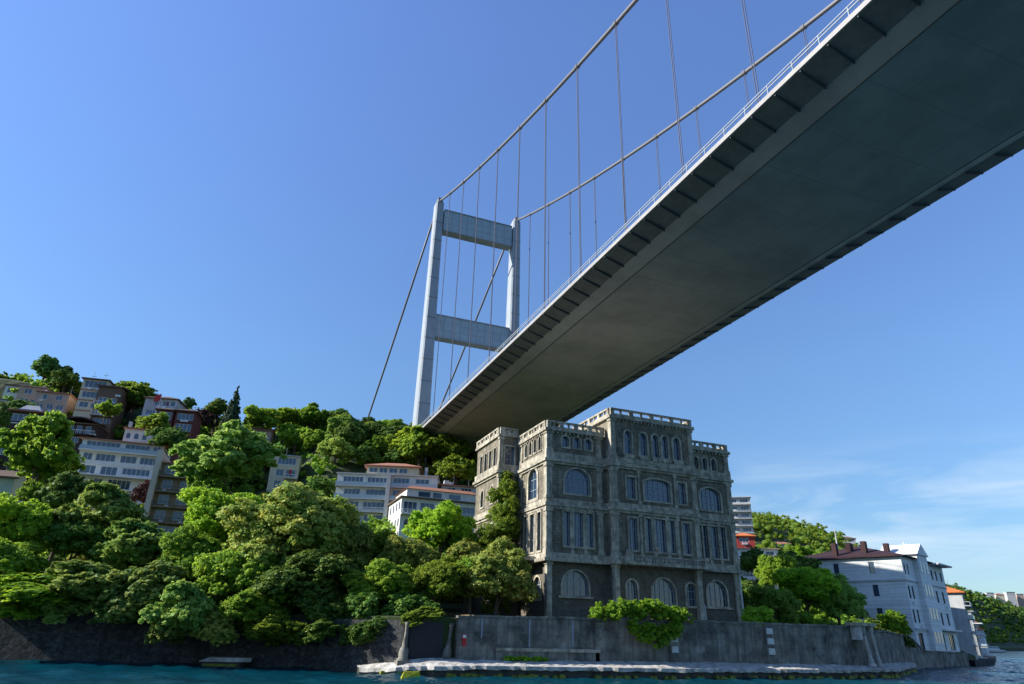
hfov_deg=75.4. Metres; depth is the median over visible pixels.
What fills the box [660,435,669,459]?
window
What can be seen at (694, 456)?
window
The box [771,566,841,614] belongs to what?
leafy tree
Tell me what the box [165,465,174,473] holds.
window
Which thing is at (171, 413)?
timber house
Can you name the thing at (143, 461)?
window
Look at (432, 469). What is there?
leafy tree
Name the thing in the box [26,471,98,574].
leafy tree
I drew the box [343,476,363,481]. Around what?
window
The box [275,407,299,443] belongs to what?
leafy tree
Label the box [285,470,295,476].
window
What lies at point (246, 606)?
hanging bush
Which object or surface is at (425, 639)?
garden gate
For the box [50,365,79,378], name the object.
leafy tree
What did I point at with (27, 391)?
window
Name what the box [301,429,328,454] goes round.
leafy tree
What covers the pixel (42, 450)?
leafy tree
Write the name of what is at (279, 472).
window
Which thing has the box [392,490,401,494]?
window
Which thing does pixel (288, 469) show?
hill house
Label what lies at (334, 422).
leafy tree
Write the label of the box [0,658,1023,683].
water
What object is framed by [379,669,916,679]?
algae
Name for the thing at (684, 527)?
window
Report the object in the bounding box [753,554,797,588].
leafy tree
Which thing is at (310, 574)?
leafy tree
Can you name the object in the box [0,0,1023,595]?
sky
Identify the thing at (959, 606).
waterfront house
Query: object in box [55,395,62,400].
window
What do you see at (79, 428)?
window
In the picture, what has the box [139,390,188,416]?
hill house
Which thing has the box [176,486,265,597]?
leafy tree
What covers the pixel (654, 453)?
window
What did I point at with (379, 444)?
leafy tree
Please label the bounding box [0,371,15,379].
leafy tree
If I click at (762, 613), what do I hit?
shrub
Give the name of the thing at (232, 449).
leafy tree
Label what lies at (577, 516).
window
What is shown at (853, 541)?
hill house
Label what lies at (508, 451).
window
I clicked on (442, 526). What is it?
leafy tree
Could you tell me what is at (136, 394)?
leafy tree
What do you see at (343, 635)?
hanging bush
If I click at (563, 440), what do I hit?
window
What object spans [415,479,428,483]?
window
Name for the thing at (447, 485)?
hill house
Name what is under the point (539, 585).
window
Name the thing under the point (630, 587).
window
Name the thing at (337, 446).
leafy tree
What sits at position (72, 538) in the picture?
leafy tree
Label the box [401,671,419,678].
algae rock
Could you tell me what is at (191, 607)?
hanging bush
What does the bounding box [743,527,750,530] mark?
window
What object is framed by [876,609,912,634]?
creeper
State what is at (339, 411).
leafy tree
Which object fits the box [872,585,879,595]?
window
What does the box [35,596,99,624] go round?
hanging bush
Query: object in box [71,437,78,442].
window
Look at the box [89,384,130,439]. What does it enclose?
terrace house
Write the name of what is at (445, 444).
leafy tree
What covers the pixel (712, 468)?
window
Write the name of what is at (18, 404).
leafy tree
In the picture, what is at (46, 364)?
leafy tree
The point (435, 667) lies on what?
quay
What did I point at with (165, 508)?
apartment house
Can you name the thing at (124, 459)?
window
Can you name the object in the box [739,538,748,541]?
window
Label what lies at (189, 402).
leafy tree
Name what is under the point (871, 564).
window
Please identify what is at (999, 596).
hilltop house
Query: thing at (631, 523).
window
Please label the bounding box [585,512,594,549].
window
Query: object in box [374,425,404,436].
leafy tree
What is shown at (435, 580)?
leafy tree
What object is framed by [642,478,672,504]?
window
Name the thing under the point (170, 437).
leafy tree
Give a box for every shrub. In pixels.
[497,570,539,603]
[740,605,773,624]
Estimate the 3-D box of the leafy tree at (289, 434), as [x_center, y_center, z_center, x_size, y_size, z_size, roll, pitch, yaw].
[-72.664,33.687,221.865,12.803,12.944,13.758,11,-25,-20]
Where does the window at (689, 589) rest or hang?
in the stone mansion at (615, 506)
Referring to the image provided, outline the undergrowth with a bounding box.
[0,373,870,625]
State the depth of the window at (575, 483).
107.44 m
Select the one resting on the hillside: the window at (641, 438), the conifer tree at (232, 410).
the conifer tree at (232, 410)
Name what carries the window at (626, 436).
in the stone mansion at (615, 506)
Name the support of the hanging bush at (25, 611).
hanging from the sea wall at (74, 637)
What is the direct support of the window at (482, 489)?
in the stone mansion at (615, 506)
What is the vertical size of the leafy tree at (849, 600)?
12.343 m
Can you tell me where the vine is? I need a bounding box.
[587,596,695,649]
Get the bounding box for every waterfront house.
[946,581,980,658]
[967,611,988,658]
[976,627,988,653]
[978,636,988,654]
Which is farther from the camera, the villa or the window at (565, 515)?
the villa
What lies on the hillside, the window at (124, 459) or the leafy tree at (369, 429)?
the leafy tree at (369, 429)
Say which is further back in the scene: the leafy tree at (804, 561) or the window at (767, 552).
the window at (767, 552)
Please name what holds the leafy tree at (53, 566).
on the hillside
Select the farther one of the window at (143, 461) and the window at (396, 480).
the window at (396, 480)
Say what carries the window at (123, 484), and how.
in the apartment house at (126, 463)
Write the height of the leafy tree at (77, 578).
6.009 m
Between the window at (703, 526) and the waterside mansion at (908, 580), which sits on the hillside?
the waterside mansion at (908, 580)
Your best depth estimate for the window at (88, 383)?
204.49 m
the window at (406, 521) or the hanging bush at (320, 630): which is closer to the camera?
the hanging bush at (320, 630)
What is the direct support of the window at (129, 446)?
in the apartment house at (126, 463)
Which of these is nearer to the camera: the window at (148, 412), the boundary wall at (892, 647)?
the boundary wall at (892, 647)
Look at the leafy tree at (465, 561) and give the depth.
96.36 m
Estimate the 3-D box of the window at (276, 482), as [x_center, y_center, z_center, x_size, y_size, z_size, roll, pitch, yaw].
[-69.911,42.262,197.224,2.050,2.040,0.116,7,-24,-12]
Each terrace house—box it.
[73,372,115,418]
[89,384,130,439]
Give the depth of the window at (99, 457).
165.52 m
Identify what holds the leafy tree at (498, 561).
on the hillside
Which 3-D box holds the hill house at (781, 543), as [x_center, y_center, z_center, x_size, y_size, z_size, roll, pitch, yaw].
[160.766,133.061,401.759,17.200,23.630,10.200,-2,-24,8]
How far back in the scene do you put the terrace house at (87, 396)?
202.88 m
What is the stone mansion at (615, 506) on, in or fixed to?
on the hillside
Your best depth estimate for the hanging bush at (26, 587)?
87.13 m
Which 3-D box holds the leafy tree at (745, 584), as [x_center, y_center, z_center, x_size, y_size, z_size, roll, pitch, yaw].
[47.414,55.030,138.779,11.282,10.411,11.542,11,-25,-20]
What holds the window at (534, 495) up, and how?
in the stone mansion at (615, 506)
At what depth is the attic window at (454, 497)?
169.49 m
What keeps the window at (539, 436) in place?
in the stone mansion at (615, 506)
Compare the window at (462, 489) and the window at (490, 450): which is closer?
the window at (490, 450)
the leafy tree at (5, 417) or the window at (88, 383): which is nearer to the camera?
the leafy tree at (5, 417)
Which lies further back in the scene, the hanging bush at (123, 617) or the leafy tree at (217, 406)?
the leafy tree at (217, 406)
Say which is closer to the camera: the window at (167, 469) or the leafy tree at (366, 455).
the window at (167, 469)
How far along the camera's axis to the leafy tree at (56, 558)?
121.12 m
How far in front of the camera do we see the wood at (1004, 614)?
1068.53 m
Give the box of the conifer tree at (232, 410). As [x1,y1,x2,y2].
[221,385,240,424]
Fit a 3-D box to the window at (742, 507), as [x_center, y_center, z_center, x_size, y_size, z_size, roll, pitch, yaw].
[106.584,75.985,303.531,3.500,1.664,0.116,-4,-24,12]
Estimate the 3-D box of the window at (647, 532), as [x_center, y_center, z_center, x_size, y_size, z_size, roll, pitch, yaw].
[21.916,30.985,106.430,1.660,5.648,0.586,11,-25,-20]
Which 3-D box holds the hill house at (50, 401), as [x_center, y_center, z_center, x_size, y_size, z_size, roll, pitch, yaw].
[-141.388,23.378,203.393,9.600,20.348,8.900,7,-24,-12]
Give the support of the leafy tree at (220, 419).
on the hillside
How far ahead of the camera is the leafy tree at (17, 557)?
95.41 m
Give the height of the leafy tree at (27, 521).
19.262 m
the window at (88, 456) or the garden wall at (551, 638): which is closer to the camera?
the garden wall at (551, 638)
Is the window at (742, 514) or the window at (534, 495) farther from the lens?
the window at (742, 514)
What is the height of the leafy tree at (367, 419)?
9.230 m
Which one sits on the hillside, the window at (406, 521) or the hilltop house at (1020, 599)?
the hilltop house at (1020, 599)
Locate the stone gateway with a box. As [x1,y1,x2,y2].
[844,622,883,666]
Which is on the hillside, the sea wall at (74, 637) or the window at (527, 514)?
the sea wall at (74, 637)
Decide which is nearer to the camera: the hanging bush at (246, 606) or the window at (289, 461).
the hanging bush at (246, 606)
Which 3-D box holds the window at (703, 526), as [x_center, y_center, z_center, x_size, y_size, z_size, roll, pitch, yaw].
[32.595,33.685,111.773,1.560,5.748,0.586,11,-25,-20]
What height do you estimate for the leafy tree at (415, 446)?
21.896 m
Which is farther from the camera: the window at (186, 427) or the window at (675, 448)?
the window at (186, 427)
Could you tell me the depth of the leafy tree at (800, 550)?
203.40 m
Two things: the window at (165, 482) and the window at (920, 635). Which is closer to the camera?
the window at (165, 482)
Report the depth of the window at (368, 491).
178.58 m
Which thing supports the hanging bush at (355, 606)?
on the hillside
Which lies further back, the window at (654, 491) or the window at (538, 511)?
the window at (654, 491)
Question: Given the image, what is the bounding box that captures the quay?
[355,658,916,679]
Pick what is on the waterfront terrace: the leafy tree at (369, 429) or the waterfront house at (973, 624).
the waterfront house at (973, 624)
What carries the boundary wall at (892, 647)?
on the hillside
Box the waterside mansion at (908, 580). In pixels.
[805,528,965,652]
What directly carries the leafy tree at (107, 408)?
on the hillside
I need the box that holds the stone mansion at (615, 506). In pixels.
[471,407,743,622]
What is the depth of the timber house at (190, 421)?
198.80 m
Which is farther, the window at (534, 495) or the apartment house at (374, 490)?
the apartment house at (374, 490)
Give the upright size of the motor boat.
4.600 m
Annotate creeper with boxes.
[864,616,916,647]
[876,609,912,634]
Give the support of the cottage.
on the hillside
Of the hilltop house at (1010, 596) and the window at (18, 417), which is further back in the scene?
the hilltop house at (1010, 596)
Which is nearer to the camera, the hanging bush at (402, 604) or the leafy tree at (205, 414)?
the hanging bush at (402, 604)
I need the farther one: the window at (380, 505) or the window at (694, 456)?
the window at (380, 505)
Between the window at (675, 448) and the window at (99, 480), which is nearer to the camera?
the window at (675, 448)
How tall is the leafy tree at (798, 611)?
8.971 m
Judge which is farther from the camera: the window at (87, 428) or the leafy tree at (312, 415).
the leafy tree at (312, 415)
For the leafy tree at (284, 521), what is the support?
on the hillside
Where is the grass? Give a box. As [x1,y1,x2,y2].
[503,655,548,661]
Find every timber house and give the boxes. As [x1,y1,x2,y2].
[61,416,109,456]
[155,404,177,427]
[168,407,204,461]
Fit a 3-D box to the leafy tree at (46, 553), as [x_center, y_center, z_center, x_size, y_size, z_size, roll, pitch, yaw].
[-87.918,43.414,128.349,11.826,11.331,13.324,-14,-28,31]
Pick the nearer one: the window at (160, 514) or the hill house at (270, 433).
the window at (160, 514)
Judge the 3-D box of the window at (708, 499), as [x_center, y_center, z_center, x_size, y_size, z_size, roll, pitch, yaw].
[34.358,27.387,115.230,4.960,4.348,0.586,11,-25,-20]
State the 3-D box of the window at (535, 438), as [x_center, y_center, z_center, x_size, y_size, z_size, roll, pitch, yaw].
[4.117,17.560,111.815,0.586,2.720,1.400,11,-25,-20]
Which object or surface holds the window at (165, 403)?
in the hill house at (150, 405)
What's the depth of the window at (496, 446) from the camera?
118.61 m
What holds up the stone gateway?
on the quay
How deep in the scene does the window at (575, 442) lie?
109.87 m
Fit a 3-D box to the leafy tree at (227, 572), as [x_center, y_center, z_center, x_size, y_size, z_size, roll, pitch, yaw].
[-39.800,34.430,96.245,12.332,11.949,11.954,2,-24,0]
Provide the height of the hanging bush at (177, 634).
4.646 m
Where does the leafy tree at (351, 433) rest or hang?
on the hillside
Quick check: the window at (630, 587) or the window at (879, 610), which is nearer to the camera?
the window at (630, 587)
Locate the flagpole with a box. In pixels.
[154,394,161,407]
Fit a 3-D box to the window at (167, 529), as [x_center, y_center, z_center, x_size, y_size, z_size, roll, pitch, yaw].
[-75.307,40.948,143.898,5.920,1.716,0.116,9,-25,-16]
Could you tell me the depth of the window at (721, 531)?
113.01 m
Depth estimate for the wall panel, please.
83.68 m
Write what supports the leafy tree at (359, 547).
on the hillside
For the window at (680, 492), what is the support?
in the stone mansion at (615, 506)
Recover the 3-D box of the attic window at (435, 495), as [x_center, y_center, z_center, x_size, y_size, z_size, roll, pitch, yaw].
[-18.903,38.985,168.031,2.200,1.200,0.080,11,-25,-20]
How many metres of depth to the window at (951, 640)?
178.32 m
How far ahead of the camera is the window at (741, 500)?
304.81 m
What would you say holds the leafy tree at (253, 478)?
on the hillside
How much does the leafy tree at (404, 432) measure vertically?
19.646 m
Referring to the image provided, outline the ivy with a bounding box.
[469,469,521,614]
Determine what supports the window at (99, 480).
in the apartment house at (126, 463)
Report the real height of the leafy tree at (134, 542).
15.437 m
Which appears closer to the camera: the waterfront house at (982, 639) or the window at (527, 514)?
the window at (527, 514)
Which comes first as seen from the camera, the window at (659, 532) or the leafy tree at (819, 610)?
the window at (659, 532)
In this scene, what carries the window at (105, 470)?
in the apartment house at (126, 463)
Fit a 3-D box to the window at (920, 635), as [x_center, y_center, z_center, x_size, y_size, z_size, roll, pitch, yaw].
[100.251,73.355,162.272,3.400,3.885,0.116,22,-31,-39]
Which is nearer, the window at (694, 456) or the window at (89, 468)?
the window at (694, 456)
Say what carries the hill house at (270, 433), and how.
on the hillside
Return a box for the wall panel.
[462,634,466,645]
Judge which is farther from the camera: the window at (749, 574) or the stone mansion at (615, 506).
the window at (749, 574)
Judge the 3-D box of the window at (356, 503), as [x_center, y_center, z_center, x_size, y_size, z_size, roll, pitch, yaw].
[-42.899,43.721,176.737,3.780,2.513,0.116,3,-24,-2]
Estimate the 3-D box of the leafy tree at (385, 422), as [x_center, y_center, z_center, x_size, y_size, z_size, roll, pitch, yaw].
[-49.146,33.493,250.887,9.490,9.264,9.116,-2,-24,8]
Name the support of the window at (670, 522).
in the stone mansion at (615, 506)
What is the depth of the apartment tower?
302.22 m
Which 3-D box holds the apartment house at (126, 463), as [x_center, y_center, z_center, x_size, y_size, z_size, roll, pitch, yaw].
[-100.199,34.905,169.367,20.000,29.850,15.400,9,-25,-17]
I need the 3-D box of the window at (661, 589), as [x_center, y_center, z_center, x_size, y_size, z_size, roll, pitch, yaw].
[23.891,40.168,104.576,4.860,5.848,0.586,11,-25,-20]
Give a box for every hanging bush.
[0,572,76,606]
[0,600,41,619]
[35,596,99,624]
[83,591,146,624]
[138,578,217,632]
[143,607,189,644]
[188,612,241,646]
[217,585,294,630]
[241,613,307,647]
[287,618,344,645]
[294,594,348,623]
[338,615,367,645]
[340,615,388,645]
[342,590,380,619]
[379,591,440,615]
[401,606,445,627]
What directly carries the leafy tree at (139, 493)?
on the hillside
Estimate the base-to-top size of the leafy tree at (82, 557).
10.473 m
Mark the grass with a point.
(525, 658)
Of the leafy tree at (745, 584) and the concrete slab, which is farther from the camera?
the leafy tree at (745, 584)
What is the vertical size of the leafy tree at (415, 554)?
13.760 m
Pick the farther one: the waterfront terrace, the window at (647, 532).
the waterfront terrace
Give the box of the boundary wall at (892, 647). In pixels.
[873,630,969,668]
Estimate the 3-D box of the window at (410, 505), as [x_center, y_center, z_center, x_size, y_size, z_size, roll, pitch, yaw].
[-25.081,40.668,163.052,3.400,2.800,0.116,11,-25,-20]
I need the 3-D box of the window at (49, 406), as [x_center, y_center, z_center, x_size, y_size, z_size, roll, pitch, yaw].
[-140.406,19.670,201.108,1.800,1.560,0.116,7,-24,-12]
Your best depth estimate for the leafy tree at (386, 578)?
91.37 m
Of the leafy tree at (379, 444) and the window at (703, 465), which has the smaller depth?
the window at (703, 465)
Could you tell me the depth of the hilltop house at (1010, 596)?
1831.52 m
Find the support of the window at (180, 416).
in the timber house at (190, 421)
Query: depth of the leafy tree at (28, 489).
115.72 m
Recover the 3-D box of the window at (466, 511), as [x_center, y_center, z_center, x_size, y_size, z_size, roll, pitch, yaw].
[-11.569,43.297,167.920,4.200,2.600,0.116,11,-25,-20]
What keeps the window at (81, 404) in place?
in the terrace house at (87, 396)
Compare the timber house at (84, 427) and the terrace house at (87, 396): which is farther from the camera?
the terrace house at (87, 396)
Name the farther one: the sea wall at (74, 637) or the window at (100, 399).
the window at (100, 399)
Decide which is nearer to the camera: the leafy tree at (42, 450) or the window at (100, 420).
the leafy tree at (42, 450)
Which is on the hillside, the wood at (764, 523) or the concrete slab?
the wood at (764, 523)
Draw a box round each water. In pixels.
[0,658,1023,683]
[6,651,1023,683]
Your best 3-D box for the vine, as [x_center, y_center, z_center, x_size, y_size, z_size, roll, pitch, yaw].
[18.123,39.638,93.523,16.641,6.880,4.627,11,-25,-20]
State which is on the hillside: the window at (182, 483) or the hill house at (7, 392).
the hill house at (7, 392)
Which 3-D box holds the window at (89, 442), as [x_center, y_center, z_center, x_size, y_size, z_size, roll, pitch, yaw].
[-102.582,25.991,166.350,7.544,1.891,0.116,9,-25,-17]
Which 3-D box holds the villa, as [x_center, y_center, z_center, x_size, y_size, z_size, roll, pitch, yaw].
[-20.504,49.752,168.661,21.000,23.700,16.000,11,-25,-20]
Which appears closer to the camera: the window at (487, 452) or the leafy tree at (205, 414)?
the window at (487, 452)
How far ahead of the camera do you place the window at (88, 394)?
203.10 m
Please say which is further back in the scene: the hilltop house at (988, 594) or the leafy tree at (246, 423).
the hilltop house at (988, 594)
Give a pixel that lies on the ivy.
(507, 525)
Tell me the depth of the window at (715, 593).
109.70 m
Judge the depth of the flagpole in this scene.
203.74 m
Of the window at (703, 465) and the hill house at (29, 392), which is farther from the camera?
the hill house at (29, 392)
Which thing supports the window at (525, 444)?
in the stone mansion at (615, 506)
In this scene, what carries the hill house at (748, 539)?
on the hillside
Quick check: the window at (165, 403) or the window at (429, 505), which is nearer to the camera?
the window at (429, 505)
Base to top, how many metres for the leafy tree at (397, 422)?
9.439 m
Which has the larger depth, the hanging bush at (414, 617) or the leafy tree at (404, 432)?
the leafy tree at (404, 432)
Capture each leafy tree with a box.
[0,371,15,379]
[0,401,12,426]
[0,410,85,501]
[0,492,55,551]
[0,537,50,580]
[4,479,43,574]
[7,399,37,408]
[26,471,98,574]
[30,354,61,382]
[33,554,60,575]
[36,548,69,560]
[37,559,126,600]
[39,520,111,561]
[40,557,63,575]
[47,369,81,392]
[49,481,151,559]
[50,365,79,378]
[64,553,121,569]
[73,382,82,393]
[88,517,166,572]
[94,399,122,430]
[95,560,187,617]
[115,380,157,423]
[129,479,149,503]
[134,412,170,428]
[145,426,189,459]
[157,525,227,582]
[168,419,286,494]
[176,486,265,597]
[180,473,229,536]
[182,397,196,408]
[192,539,277,598]
[195,407,217,429]
[202,398,227,437]
[206,425,224,436]
[211,416,236,426]
[214,480,364,566]
[226,473,265,492]
[242,419,263,427]
[242,424,267,431]
[243,404,280,429]
[247,548,364,613]
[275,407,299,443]
[277,422,309,455]
[295,402,332,429]
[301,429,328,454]
[306,474,335,497]
[316,434,356,465]
[318,490,327,497]
[326,412,357,435]
[329,408,361,422]
[330,523,375,592]
[334,423,366,444]
[339,558,415,613]
[353,445,382,469]
[353,528,399,569]
[356,422,381,439]
[356,435,388,454]
[359,416,375,422]
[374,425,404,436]
[376,419,388,425]
[377,534,440,571]
[382,447,404,463]
[384,434,397,451]
[388,418,407,425]
[389,425,433,466]
[397,426,439,465]
[401,499,476,605]
[403,555,467,602]
[428,433,471,479]
[428,457,453,483]
[433,453,476,484]
[446,538,483,614]
[456,556,488,614]
[458,471,476,485]
[462,451,477,463]
[463,535,531,614]
[739,546,764,584]
[739,579,752,608]
[747,584,801,623]
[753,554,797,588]
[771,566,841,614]
[774,550,822,569]
[783,545,818,556]
[794,599,802,616]
[800,603,828,617]
[803,573,867,624]
[852,599,870,618]
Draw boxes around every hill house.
[0,405,50,471]
[1,384,19,400]
[16,384,49,401]
[34,387,76,416]
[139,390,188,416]
[251,427,275,444]
[266,448,302,491]
[438,478,475,501]
[735,528,755,547]
[737,541,778,589]
[773,541,790,547]
[842,537,856,547]
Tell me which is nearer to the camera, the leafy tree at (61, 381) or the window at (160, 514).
the window at (160, 514)
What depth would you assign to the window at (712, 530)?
112.48 m
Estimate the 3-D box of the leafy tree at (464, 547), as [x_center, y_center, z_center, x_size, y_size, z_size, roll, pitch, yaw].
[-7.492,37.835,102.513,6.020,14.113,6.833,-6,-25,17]
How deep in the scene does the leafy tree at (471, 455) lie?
223.32 m
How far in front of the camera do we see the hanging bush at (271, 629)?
85.72 m
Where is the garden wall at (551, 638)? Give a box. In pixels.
[403,615,864,664]
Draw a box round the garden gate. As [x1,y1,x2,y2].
[394,622,454,665]
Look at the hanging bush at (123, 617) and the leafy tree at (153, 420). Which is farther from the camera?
the leafy tree at (153, 420)
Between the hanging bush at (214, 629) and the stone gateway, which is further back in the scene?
the stone gateway
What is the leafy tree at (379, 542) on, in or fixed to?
on the hillside
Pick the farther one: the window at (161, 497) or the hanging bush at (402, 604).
the window at (161, 497)
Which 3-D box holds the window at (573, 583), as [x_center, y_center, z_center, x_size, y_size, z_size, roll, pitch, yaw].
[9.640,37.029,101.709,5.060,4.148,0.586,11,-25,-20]
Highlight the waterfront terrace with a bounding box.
[969,655,995,665]
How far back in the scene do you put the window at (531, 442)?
113.04 m
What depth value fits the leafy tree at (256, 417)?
221.68 m
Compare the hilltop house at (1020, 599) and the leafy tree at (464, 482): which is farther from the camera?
the hilltop house at (1020, 599)
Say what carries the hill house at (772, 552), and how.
on the hillside
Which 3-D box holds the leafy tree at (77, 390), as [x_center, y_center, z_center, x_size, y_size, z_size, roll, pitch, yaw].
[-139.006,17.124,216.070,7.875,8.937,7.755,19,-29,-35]
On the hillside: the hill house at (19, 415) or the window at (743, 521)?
the hill house at (19, 415)
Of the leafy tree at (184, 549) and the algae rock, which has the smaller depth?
the algae rock
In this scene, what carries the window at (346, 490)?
in the apartment house at (374, 490)
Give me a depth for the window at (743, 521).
301.04 m
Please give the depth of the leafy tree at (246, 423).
237.02 m
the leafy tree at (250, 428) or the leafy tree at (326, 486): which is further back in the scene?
the leafy tree at (250, 428)
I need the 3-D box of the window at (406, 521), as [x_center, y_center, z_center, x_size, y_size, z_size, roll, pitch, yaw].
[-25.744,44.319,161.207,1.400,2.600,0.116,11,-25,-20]
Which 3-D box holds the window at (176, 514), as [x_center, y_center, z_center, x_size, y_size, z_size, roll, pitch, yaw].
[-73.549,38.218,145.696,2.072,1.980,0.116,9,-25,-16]
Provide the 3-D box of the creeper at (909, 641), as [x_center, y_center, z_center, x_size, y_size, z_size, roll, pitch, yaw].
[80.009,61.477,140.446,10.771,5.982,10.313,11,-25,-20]
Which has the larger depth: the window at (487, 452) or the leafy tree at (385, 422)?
the leafy tree at (385, 422)
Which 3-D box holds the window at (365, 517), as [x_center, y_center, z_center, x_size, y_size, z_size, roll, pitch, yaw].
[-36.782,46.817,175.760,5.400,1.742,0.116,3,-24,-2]
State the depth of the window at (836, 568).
177.92 m
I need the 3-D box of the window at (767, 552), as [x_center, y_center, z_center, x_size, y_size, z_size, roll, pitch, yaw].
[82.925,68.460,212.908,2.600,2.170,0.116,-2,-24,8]
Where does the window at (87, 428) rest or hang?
in the timber house at (84, 427)
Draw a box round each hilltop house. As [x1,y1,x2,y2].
[984,592,994,598]
[994,593,1005,602]
[1003,592,1017,606]
[1015,594,1023,607]
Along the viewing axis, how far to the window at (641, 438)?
112.38 m
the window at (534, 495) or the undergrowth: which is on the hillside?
the undergrowth
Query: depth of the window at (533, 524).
107.10 m
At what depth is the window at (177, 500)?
146.91 m
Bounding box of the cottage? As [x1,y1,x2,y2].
[0,467,30,502]
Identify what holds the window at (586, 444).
in the stone mansion at (615, 506)
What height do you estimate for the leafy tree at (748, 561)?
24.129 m
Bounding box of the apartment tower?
[732,496,753,534]
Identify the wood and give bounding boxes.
[751,511,1023,642]
[945,583,1023,633]
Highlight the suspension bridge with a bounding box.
[368,0,1023,474]
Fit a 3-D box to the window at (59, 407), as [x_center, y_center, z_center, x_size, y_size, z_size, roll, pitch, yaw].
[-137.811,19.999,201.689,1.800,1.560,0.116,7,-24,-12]
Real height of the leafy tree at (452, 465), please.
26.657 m
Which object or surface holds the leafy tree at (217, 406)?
on the hillside
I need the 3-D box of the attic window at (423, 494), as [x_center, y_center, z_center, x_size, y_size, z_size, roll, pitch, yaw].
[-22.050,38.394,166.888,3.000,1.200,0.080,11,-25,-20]
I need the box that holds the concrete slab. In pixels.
[200,657,251,666]
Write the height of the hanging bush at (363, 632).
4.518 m
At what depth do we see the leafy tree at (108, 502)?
108.68 m
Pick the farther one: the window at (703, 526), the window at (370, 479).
the window at (370, 479)
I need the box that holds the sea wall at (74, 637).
[0,612,403,671]
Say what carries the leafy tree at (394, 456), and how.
on the hillside
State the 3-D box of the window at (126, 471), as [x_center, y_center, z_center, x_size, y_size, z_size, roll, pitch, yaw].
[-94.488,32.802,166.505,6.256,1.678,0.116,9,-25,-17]
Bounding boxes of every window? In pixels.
[11,413,27,420]
[24,388,32,393]
[45,404,52,408]
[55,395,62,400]
[55,405,62,409]
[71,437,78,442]
[76,426,82,432]
[78,401,88,406]
[78,465,95,473]
[81,391,97,397]
[83,452,92,459]
[84,380,106,387]
[85,426,91,433]
[86,440,120,447]
[89,478,102,483]
[92,417,110,423]
[95,453,115,461]
[97,397,106,403]
[99,466,117,474]
[108,479,130,489]
[119,455,136,463]
[121,468,149,476]
[125,444,150,450]
[139,457,155,465]
[145,410,155,414]
[154,510,165,518]
[157,494,168,503]
[157,526,178,533]
[161,479,172,488]
[162,401,169,405]
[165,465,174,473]
[172,511,183,520]
[175,423,191,431]
[175,496,184,504]
[177,413,193,420]
[178,481,188,489]
[273,480,280,486]
[276,469,283,475]
[278,457,296,464]
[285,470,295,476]
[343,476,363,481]
[344,488,359,493]
[348,501,358,509]
[362,501,383,509]
[363,515,382,521]
[366,489,384,494]
[367,477,386,482]
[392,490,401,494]
[393,478,409,482]
[403,501,416,512]
[403,519,408,529]
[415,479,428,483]
[419,491,429,496]
[420,502,433,511]
[433,493,441,497]
[449,494,460,499]
[460,507,474,517]
[461,488,471,491]
[479,455,482,473]
[480,489,484,509]
[484,452,487,470]
[488,450,491,468]
[493,446,496,465]
[503,444,515,464]
[522,514,527,554]
[524,444,527,458]
[527,468,538,503]
[529,441,532,456]
[529,512,534,554]
[533,438,536,454]
[533,575,541,600]
[536,509,541,552]
[538,436,541,451]
[560,434,570,448]
[560,569,590,596]
[562,509,571,547]
[563,467,591,496]
[572,436,581,450]
[572,510,584,548]
[583,438,592,451]
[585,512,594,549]
[623,429,633,454]
[625,475,637,500]
[625,578,639,600]
[627,516,639,551]
[638,432,648,456]
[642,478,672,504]
[644,516,654,552]
[650,433,660,458]
[651,577,677,606]
[654,517,668,554]
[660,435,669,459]
[668,519,678,554]
[671,436,682,460]
[676,481,688,505]
[681,521,693,555]
[684,582,695,605]
[693,455,699,469]
[698,487,722,512]
[701,456,708,470]
[701,524,711,559]
[705,579,729,607]
[709,458,717,471]
[709,525,721,559]
[719,526,729,560]
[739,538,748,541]
[740,499,747,502]
[740,506,748,509]
[741,513,749,516]
[742,520,749,523]
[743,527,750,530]
[743,571,758,576]
[765,551,773,556]
[833,564,839,574]
[868,562,875,572]
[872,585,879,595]
[877,608,882,619]
[918,633,924,649]
[948,635,955,650]
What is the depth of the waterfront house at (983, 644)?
233.47 m
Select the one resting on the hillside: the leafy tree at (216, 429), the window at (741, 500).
the leafy tree at (216, 429)
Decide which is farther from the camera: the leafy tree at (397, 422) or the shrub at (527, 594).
the leafy tree at (397, 422)
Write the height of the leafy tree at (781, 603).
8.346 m
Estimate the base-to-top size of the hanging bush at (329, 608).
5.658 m
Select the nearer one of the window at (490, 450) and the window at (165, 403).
the window at (490, 450)
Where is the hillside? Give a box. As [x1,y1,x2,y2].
[0,378,1023,659]
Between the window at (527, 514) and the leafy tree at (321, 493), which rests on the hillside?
the leafy tree at (321, 493)
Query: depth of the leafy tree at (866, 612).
161.51 m
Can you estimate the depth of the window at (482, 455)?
124.79 m
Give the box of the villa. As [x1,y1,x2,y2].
[387,486,475,552]
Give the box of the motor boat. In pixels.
[988,646,1005,652]
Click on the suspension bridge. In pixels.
(862, 122)
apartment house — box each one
[77,421,169,508]
[142,450,191,533]
[333,463,440,523]
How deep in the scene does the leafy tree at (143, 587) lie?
88.65 m
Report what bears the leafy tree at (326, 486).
on the hillside
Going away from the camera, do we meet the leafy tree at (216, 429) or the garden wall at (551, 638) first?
the garden wall at (551, 638)
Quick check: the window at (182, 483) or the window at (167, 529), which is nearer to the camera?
the window at (167, 529)
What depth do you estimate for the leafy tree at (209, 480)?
133.49 m

